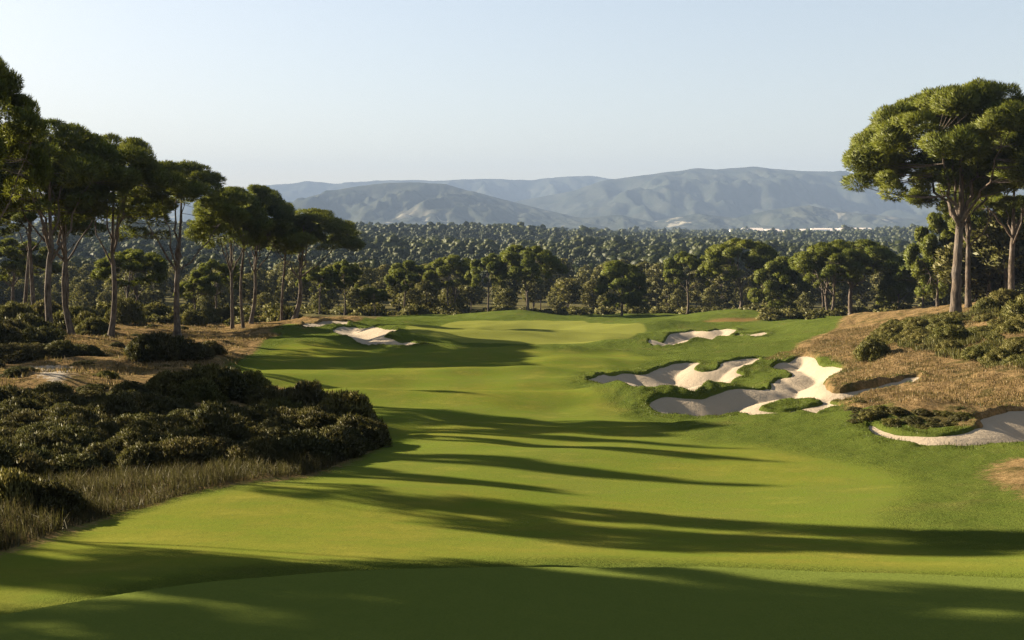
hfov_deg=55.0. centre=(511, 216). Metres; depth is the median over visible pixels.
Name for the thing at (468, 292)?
wood tree
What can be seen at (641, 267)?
wood tree
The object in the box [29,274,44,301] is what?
wood tree
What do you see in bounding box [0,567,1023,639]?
tee
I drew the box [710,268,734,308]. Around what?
wood tree
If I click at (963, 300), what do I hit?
wood tree
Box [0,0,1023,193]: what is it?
sky
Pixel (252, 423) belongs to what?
shrub
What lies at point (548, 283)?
wood tree
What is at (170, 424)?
shrub
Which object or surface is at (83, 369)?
dry grass
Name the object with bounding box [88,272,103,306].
wood tree
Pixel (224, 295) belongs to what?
wood tree
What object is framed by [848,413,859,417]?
shrub
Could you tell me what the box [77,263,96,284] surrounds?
wood tree
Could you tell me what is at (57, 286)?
wood tree
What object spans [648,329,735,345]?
sand bunker
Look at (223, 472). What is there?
tall grass
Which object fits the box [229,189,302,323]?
pine tree
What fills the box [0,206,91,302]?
pine tree
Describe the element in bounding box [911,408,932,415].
shrub
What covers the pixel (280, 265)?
wood tree
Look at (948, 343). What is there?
shrub
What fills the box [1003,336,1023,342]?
shrub
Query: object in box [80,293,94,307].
wood tree
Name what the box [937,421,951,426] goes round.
shrub
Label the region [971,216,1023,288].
wood tree
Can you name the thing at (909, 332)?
shrub
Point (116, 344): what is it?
shrub
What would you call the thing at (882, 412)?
shrub
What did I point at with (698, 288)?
wood tree
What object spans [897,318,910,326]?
shrub
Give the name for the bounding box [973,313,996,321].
shrub
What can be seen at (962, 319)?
shrub
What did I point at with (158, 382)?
shrub
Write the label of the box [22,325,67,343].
shrub
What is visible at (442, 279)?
wood tree
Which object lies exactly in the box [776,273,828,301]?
wood tree
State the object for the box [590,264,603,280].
wood tree
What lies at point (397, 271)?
pine tree
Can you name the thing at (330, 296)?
wood tree
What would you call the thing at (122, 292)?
wood tree
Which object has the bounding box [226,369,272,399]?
shrub
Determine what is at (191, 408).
shrub
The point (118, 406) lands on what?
shrub
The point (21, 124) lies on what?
pine tree
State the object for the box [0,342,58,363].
shrub
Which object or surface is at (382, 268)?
wood tree
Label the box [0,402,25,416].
shrub
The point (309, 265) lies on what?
wood tree
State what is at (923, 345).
shrub
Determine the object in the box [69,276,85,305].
wood tree
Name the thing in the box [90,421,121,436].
shrub
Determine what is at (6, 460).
shrub
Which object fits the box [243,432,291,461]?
shrub
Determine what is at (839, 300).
wood tree
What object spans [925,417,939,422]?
shrub
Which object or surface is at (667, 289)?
wood tree
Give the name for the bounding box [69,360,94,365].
shrub
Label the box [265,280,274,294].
wood tree
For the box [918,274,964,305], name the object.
wood tree
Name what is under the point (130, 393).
shrub
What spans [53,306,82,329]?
shrub
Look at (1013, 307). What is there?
shrub
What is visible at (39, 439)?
shrub
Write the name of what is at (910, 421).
shrub
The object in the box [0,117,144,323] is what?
pine tree
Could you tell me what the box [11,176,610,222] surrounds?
mountain
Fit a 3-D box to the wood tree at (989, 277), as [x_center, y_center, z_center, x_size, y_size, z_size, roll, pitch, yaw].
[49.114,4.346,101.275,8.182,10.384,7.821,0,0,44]
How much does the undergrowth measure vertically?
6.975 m
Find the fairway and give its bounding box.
[0,341,1023,609]
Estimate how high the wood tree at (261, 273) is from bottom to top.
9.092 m
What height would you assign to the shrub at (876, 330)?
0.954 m
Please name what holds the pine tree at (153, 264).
on the ground at (1010, 472)
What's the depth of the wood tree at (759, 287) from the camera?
210.56 m
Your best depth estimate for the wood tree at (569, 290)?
174.35 m
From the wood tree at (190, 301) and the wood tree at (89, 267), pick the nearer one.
the wood tree at (190, 301)
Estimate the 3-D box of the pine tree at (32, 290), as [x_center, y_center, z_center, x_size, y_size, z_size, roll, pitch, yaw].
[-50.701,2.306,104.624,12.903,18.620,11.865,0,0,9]
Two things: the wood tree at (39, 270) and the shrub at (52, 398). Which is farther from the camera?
the wood tree at (39, 270)
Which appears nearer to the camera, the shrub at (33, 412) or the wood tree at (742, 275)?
the shrub at (33, 412)
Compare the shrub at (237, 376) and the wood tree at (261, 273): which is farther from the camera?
the wood tree at (261, 273)
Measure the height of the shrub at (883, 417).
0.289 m
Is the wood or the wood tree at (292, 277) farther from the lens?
the wood
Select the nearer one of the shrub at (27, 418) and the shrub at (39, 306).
the shrub at (27, 418)
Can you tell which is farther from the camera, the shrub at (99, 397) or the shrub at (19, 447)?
the shrub at (99, 397)
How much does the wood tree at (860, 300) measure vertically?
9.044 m
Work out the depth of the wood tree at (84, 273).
256.40 m
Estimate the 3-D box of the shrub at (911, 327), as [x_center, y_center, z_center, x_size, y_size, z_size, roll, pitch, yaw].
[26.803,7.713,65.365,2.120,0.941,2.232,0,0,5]
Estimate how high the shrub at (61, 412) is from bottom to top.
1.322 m
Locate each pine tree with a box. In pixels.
[0,55,54,219]
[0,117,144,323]
[0,141,134,334]
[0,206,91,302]
[0,237,62,302]
[10,194,115,303]
[22,169,57,304]
[42,132,188,337]
[90,248,168,300]
[109,159,253,335]
[173,277,216,309]
[184,186,272,328]
[189,259,243,307]
[193,183,285,328]
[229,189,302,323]
[241,207,365,318]
[247,214,327,320]
[295,265,344,313]
[327,259,362,314]
[359,287,389,315]
[383,260,426,306]
[422,254,472,306]
[464,252,507,311]
[486,244,568,310]
[595,260,650,315]
[663,251,717,313]
[697,238,783,308]
[747,256,810,310]
[788,242,871,310]
[790,239,905,314]
[800,260,842,307]
[839,76,1023,312]
[875,271,919,309]
[892,255,936,307]
[902,137,1020,307]
[903,211,965,306]
[935,179,1023,291]
[941,192,1023,296]
[948,124,1023,188]
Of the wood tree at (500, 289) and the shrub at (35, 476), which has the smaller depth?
the shrub at (35, 476)
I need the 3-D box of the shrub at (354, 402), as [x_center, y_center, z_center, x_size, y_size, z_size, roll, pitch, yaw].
[-5.680,6.818,33.758,2.666,1.840,2.532,0,0,36]
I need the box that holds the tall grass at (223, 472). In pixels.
[0,438,377,550]
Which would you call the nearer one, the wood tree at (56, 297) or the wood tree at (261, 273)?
the wood tree at (56, 297)
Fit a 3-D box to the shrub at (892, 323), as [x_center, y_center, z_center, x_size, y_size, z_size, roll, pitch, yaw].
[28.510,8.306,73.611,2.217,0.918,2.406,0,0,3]
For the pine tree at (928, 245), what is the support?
on the ground at (1010, 472)
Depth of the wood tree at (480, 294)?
223.09 m
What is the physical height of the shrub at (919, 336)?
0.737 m
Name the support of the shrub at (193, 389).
on the ground at (1010, 472)
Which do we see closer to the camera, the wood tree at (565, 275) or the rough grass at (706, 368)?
the rough grass at (706, 368)
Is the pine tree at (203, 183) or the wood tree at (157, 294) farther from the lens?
the wood tree at (157, 294)
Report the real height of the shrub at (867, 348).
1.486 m
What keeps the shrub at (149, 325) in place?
on the ground at (1010, 472)
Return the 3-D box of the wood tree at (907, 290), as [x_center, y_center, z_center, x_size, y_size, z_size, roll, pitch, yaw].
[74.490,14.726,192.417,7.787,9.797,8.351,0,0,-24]
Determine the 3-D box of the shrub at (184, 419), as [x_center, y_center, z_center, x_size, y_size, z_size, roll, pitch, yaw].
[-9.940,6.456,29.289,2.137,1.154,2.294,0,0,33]
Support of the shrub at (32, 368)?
on the ground at (1010, 472)
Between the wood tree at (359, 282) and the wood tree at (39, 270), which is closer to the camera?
the wood tree at (359, 282)
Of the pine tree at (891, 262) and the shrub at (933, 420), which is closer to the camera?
the shrub at (933, 420)
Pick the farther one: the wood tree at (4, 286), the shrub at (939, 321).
the wood tree at (4, 286)
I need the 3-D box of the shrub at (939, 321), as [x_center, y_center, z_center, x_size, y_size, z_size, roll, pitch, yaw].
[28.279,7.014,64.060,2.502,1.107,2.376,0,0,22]
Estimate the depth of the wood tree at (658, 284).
194.23 m
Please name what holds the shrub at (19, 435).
on the ground at (1010, 472)
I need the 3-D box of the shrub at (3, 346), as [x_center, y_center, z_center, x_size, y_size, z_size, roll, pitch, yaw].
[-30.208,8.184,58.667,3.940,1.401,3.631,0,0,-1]
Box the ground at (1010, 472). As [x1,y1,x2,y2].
[0,236,1023,552]
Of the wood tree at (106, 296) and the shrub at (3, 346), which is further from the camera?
the wood tree at (106, 296)
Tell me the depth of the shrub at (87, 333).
89.53 m
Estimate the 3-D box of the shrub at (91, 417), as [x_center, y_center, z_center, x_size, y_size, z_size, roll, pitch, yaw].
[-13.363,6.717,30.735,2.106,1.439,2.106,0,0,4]
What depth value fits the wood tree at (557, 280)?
208.29 m
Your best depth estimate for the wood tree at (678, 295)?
173.73 m
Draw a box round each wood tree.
[0,280,16,305]
[2,275,37,303]
[6,279,38,302]
[22,293,43,305]
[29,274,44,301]
[33,267,43,285]
[40,270,61,291]
[51,274,60,290]
[51,283,62,306]
[51,291,61,305]
[59,260,79,273]
[59,266,84,284]
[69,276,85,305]
[69,279,98,306]
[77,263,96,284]
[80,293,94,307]
[82,271,89,279]
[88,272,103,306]
[96,291,111,303]
[101,275,121,296]
[103,270,128,293]
[117,271,151,292]
[117,274,143,299]
[124,291,144,303]
[140,292,151,304]
[142,274,167,305]
[166,265,189,292]
[179,274,189,282]
[186,288,199,307]
[196,290,204,309]
[196,294,221,309]
[200,283,234,308]
[208,270,253,301]
[222,288,237,306]
[236,273,271,307]
[247,269,270,307]
[251,292,276,309]
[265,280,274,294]
[266,272,279,301]
[267,260,305,274]
[274,278,291,305]
[277,266,317,303]
[277,271,287,287]
[303,260,313,269]
[308,291,329,309]
[310,280,318,302]
[321,288,339,310]
[322,264,342,300]
[337,275,369,295]
[342,266,385,289]
[343,286,365,308]
[352,280,362,302]
[353,284,383,306]
[371,281,386,302]
[373,264,390,280]
[385,274,406,311]
[387,290,413,310]
[396,288,426,307]
[414,274,441,294]
[414,279,441,308]
[435,286,466,306]
[438,275,450,291]
[457,285,486,309]
[462,284,480,309]
[477,283,484,303]
[491,280,496,304]
[492,288,518,307]
[493,268,522,295]
[494,280,508,302]
[497,284,507,304]
[520,271,548,306]
[520,281,546,308]
[535,273,553,309]
[545,269,561,297]
[546,290,566,309]
[548,278,566,303]
[550,278,580,306]
[552,278,583,307]
[557,258,574,277]
[561,268,570,277]
[572,271,591,285]
[576,264,592,286]
[577,279,602,310]
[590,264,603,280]
[594,276,618,303]
[596,291,620,309]
[618,259,630,264]
[625,264,651,305]
[637,260,658,291]
[643,262,680,295]
[647,277,663,306]
[658,285,674,306]
[668,274,694,298]
[668,276,686,302]
[668,288,686,308]
[683,266,692,282]
[686,282,705,307]
[687,270,720,287]
[697,287,723,307]
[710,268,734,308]
[723,269,746,301]
[728,265,747,308]
[736,278,756,296]
[738,286,762,305]
[748,274,762,289]
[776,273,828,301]
[794,291,815,309]
[817,279,853,307]
[830,292,843,306]
[843,270,870,295]
[852,274,871,306]
[870,269,890,302]
[871,278,913,303]
[872,294,886,306]
[914,294,933,305]
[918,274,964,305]
[919,294,949,305]
[932,242,979,285]
[947,241,994,301]
[952,209,1022,296]
[961,292,977,303]
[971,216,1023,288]
[971,260,1023,294]
[1008,215,1023,282]
[1015,283,1023,293]
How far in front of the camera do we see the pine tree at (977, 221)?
97.20 m
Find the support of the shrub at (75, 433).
on the ground at (1010, 472)
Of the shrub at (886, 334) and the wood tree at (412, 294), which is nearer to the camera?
the shrub at (886, 334)
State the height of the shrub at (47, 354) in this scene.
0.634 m
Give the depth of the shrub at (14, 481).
18.46 m
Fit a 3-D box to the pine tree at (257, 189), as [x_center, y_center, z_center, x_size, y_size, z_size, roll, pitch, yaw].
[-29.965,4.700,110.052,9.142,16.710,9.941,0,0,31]
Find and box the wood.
[0,219,944,285]
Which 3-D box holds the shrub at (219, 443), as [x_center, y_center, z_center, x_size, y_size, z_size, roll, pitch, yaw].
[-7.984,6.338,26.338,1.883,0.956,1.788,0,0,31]
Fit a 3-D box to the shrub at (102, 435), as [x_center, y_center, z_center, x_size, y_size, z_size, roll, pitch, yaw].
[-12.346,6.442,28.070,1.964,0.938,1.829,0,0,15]
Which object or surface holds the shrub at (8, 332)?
on the ground at (1010, 472)
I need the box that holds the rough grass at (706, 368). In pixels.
[294,319,1023,452]
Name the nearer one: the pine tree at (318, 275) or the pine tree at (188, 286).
the pine tree at (188, 286)
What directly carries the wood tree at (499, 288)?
on the ground at (1010, 472)
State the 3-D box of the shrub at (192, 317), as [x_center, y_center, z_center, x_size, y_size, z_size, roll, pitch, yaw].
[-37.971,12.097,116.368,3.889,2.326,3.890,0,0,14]
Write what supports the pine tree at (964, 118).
on the ground at (1010, 472)
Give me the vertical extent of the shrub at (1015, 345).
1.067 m
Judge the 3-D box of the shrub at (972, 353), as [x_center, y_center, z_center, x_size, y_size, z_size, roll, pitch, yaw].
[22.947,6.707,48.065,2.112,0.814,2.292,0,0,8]
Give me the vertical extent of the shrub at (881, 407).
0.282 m
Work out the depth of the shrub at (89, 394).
38.23 m
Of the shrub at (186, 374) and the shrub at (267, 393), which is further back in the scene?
the shrub at (186, 374)
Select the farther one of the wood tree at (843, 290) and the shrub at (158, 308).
the wood tree at (843, 290)
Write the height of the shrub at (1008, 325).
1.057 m
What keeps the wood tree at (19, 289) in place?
on the ground at (1010, 472)
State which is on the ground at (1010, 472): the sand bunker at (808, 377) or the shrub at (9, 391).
the shrub at (9, 391)
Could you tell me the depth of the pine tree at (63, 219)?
82.82 m
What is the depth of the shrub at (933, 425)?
30.53 m
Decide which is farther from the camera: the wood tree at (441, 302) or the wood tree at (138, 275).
the wood tree at (138, 275)
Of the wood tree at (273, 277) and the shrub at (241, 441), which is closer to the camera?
the shrub at (241, 441)
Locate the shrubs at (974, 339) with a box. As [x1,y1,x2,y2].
[885,307,1023,368]
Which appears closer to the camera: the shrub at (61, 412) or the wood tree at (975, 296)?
the shrub at (61, 412)
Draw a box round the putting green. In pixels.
[406,320,644,344]
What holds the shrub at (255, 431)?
on the ground at (1010, 472)
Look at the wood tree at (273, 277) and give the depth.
222.56 m
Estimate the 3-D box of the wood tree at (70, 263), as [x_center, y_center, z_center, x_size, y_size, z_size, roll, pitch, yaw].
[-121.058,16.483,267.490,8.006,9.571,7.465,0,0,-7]
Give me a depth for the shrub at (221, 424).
28.06 m
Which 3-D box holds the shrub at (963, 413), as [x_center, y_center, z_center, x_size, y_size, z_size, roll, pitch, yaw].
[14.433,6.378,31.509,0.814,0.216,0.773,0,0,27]
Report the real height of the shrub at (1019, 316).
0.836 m
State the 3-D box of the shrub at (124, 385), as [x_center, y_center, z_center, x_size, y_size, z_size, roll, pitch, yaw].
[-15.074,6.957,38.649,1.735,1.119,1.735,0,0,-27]
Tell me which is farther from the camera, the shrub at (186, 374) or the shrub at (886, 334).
the shrub at (886, 334)
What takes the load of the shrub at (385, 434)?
on the ground at (1010, 472)
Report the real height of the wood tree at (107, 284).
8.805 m
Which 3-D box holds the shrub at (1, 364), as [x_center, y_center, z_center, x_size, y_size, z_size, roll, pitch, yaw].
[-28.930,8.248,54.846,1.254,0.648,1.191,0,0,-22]
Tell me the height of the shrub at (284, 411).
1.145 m
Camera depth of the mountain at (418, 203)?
3249.38 m
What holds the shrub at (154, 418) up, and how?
on the ground at (1010, 472)
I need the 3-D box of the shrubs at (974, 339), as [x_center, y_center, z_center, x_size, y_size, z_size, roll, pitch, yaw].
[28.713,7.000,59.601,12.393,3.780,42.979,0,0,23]
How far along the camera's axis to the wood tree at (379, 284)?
198.79 m
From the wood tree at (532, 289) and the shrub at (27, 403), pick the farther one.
the wood tree at (532, 289)
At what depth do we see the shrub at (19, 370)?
45.07 m
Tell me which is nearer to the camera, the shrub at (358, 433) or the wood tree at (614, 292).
the shrub at (358, 433)
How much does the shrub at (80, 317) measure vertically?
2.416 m
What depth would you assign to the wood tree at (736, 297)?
191.88 m
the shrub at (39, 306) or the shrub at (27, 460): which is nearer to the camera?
the shrub at (27, 460)
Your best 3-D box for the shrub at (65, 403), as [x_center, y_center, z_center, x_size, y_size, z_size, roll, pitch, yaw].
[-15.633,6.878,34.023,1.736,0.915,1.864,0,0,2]
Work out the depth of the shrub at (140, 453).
24.72 m
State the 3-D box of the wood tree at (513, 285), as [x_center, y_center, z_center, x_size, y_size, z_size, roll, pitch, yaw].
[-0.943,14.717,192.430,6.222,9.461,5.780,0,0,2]
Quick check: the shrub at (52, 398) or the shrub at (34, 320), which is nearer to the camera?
the shrub at (52, 398)
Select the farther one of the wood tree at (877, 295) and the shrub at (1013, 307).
the wood tree at (877, 295)
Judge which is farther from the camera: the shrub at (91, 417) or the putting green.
the putting green
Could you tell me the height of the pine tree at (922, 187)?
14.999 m
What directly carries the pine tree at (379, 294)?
on the ground at (1010, 472)
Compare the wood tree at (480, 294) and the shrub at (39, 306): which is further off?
the wood tree at (480, 294)
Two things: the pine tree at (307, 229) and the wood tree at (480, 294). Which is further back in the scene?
the wood tree at (480, 294)
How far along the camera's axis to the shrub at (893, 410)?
31.96 m
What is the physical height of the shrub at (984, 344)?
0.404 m
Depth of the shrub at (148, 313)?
118.37 m
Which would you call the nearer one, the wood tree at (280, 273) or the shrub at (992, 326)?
the shrub at (992, 326)
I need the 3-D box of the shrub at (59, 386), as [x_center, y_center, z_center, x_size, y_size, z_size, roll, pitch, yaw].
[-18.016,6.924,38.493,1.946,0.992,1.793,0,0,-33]
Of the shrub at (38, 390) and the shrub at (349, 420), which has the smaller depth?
the shrub at (349, 420)
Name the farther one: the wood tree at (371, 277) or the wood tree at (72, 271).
the wood tree at (72, 271)
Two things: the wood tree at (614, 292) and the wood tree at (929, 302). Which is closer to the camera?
the wood tree at (929, 302)
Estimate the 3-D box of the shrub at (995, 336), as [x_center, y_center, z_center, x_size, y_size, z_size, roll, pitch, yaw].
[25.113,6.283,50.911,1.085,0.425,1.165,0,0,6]
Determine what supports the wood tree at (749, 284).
on the ground at (1010, 472)
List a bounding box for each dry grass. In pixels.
[0,321,281,389]
[767,307,1023,407]
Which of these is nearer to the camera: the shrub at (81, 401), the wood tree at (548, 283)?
the shrub at (81, 401)
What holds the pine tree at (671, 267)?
on the ground at (1010, 472)
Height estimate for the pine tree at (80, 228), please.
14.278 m
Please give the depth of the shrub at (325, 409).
32.51 m
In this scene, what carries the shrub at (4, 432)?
on the ground at (1010, 472)
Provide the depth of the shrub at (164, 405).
34.36 m
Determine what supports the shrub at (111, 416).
on the ground at (1010, 472)
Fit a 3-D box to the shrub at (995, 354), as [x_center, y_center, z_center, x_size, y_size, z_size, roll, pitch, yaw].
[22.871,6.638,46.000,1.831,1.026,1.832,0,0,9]
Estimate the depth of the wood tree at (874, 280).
186.20 m
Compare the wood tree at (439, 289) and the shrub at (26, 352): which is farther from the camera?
the wood tree at (439, 289)
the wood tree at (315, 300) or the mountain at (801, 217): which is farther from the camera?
the mountain at (801, 217)
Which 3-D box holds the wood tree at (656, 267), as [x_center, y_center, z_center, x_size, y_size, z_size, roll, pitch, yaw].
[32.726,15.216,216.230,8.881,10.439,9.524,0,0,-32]
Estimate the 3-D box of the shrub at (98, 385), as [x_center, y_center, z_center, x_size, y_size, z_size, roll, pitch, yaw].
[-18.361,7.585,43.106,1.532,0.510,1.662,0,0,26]
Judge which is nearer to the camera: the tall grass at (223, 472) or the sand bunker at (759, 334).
the tall grass at (223, 472)
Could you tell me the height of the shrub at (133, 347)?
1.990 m
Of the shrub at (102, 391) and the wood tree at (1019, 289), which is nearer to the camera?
the shrub at (102, 391)
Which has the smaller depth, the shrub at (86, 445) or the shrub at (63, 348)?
the shrub at (86, 445)
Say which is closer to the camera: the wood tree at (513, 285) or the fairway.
the fairway
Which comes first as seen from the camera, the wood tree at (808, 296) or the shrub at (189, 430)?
the shrub at (189, 430)
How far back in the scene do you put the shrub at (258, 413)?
31.35 m
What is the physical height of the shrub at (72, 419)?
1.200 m
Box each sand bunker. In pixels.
[304,321,347,326]
[333,327,417,344]
[589,358,758,390]
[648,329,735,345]
[650,356,918,415]
[750,332,766,335]
[869,411,1023,445]
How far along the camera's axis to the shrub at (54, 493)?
18.73 m
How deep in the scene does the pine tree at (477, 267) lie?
148.76 m
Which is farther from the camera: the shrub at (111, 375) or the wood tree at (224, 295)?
the wood tree at (224, 295)
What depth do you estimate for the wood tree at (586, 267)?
259.15 m
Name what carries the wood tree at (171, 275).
on the ground at (1010, 472)
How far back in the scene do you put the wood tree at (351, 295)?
170.27 m
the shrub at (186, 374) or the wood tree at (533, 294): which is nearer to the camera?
the shrub at (186, 374)
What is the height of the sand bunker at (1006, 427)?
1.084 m
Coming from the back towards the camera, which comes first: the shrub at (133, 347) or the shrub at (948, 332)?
the shrub at (133, 347)
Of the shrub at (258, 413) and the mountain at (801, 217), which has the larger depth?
the mountain at (801, 217)
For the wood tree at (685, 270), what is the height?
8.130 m
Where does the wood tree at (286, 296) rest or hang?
on the ground at (1010, 472)
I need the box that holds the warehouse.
[810,228,829,230]
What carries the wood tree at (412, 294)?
on the ground at (1010, 472)
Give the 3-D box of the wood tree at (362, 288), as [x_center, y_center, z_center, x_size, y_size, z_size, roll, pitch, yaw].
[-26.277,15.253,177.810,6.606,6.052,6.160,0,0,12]
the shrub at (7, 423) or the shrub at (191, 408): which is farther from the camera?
the shrub at (191, 408)
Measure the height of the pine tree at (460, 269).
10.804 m
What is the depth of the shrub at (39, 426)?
27.96 m
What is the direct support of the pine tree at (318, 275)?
on the ground at (1010, 472)
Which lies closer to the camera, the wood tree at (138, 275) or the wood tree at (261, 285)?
the wood tree at (261, 285)
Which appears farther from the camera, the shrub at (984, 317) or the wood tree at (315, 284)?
the wood tree at (315, 284)
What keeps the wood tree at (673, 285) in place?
on the ground at (1010, 472)
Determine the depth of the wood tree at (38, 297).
175.19 m
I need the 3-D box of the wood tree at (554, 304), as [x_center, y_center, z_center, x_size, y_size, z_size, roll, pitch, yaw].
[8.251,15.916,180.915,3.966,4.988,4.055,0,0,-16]
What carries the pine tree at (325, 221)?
on the ground at (1010, 472)
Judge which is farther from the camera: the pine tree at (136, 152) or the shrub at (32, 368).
the pine tree at (136, 152)
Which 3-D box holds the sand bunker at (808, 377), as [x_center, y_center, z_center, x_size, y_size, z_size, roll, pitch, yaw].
[14.983,8.178,48.272,10.527,2.502,29.656,0,0,31]
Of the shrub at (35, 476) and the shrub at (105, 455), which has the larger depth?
the shrub at (105, 455)
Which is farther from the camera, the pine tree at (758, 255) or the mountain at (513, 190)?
the mountain at (513, 190)
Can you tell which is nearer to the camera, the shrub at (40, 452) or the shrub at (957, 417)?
the shrub at (40, 452)
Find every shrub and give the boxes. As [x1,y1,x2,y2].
[0,301,38,320]
[0,317,32,334]
[0,321,26,343]
[0,342,24,363]
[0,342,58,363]
[0,359,5,366]
[0,366,30,377]
[0,384,31,401]
[0,396,49,410]
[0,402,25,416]
[0,410,43,424]
[0,417,26,427]
[0,426,14,437]
[0,436,30,444]
[0,438,21,471]
[0,439,24,468]
[0,466,41,514]
[2,426,26,435]
[9,450,59,480]
[11,431,44,439]
[12,312,64,335]
[12,408,44,417]
[15,441,58,460]
[16,421,60,433]
[17,477,86,517]
[19,430,82,448]
[21,472,44,480]
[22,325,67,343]
[25,366,40,371]
[25,387,44,393]
[29,391,74,406]
[30,299,62,318]
[35,339,82,357]
[35,380,73,394]
[36,405,86,420]
[39,353,56,358]
[39,406,76,422]
[42,401,74,410]
[42,442,82,457]
[44,423,103,445]
[46,452,108,480]
[47,413,96,428]
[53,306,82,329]
[58,391,84,397]
[62,310,105,329]
[62,395,88,405]
[68,344,108,356]
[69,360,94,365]
[72,406,111,424]
[74,317,108,334]
[74,389,101,398]
[74,441,119,466]
[76,383,108,391]
[78,331,94,335]
[79,425,109,442]
[80,385,105,394]
[82,441,122,451]
[84,400,102,409]
[88,394,117,403]
[90,394,140,416]
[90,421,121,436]
[92,411,117,418]
[93,370,119,378]
[95,414,134,427]
[97,307,110,319]
[104,297,146,326]
[105,426,163,453]
[106,380,149,394]
[108,341,125,347]
[108,440,170,475]
[112,412,136,421]
[116,389,142,396]
[122,417,155,428]
[123,332,169,362]
[132,308,151,323]
[132,411,165,422]
[137,403,147,413]
[140,331,185,361]
[143,301,169,315]
[143,369,189,396]
[145,397,197,413]
[146,324,157,327]
[146,412,199,429]
[148,435,220,470]
[155,420,188,434]
[156,425,210,442]
[162,369,203,398]
[166,335,195,360]
[166,408,193,418]
[167,407,194,412]
[169,378,228,402]
[180,309,208,326]
[182,341,215,360]
[189,435,236,458]
[190,409,252,441]
[191,362,237,400]
[192,399,237,417]
[202,308,226,317]
[203,340,228,355]
[212,367,254,400]
[217,306,239,318]
[219,439,284,467]
[224,425,267,437]
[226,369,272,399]
[232,403,277,422]
[233,416,257,427]
[236,385,274,403]
[236,438,248,444]
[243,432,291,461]
[246,385,281,406]
[254,415,298,429]
[258,396,303,409]
[261,423,302,437]
[264,406,309,428]
[272,379,325,406]
[280,427,339,464]
[287,406,338,431]
[300,400,341,429]
[302,425,366,460]
[303,389,341,403]
[321,388,386,429]
[327,412,384,449]
[346,428,374,450]
[348,416,392,449]
[844,406,862,410]
[846,418,861,423]
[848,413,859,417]
[851,337,890,361]
[857,411,882,420]
[869,327,881,333]
[869,405,889,410]
[869,410,887,418]
[870,331,899,339]
[875,410,888,416]
[878,323,903,332]
[879,321,900,327]
[879,418,903,424]
[885,407,906,415]
[887,334,905,343]
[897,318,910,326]
[899,325,925,333]
[900,329,931,335]
[902,332,928,340]
[902,419,921,424]
[903,316,929,327]
[903,415,924,422]
[907,339,921,344]
[907,424,920,427]
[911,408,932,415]
[918,344,932,349]
[921,422,943,427]
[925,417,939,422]
[926,316,961,330]
[928,324,973,340]
[934,340,964,351]
[935,410,951,416]
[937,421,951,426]
[945,312,968,317]
[947,414,968,421]
[951,412,974,417]
[956,317,969,321]
[959,346,991,361]
[967,326,992,333]
[969,297,1002,311]
[972,342,994,346]
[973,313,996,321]
[974,331,991,335]
[978,347,1019,364]
[984,288,1018,305]
[984,323,999,329]
[985,333,1003,340]
[986,318,1004,324]
[992,319,1023,333]
[999,338,1023,354]
[1000,293,1023,317]
[1000,354,1023,364]
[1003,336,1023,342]
[1009,314,1023,320]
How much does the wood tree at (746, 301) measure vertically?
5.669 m
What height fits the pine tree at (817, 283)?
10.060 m
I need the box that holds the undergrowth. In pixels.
[81,301,913,325]
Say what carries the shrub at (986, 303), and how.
on the ground at (1010, 472)
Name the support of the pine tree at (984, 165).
on the ground at (1010, 472)
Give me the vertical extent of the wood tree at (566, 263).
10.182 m
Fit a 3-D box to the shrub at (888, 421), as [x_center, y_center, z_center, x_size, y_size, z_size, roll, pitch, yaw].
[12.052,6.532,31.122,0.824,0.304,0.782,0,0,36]
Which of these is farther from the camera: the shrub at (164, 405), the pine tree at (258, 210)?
the pine tree at (258, 210)
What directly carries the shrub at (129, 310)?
on the ground at (1010, 472)
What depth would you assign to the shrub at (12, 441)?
25.21 m
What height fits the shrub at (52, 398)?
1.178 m
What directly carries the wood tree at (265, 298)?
on the ground at (1010, 472)
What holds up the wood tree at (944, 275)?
on the ground at (1010, 472)
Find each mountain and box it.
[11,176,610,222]
[268,182,617,230]
[516,167,1023,221]
[545,205,944,230]
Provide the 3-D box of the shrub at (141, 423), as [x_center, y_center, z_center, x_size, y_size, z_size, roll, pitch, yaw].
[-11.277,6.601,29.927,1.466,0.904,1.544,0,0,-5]
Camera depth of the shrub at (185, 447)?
25.12 m
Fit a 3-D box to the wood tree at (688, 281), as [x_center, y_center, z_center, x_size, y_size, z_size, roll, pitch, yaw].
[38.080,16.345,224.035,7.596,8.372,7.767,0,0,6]
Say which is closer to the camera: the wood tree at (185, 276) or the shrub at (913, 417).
the shrub at (913, 417)
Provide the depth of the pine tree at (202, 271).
136.68 m
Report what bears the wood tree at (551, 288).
on the ground at (1010, 472)
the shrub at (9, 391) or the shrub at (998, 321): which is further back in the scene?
the shrub at (998, 321)
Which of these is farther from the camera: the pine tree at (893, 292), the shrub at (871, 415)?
the pine tree at (893, 292)
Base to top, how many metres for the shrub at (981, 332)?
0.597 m
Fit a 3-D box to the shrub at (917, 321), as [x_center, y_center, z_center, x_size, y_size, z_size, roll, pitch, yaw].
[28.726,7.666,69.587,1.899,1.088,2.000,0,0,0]
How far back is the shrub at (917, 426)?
30.63 m
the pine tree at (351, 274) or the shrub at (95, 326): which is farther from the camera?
the pine tree at (351, 274)
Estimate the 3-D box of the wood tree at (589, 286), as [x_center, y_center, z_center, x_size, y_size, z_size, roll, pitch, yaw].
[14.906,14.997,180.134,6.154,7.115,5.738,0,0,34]
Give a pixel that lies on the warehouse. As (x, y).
(825, 229)

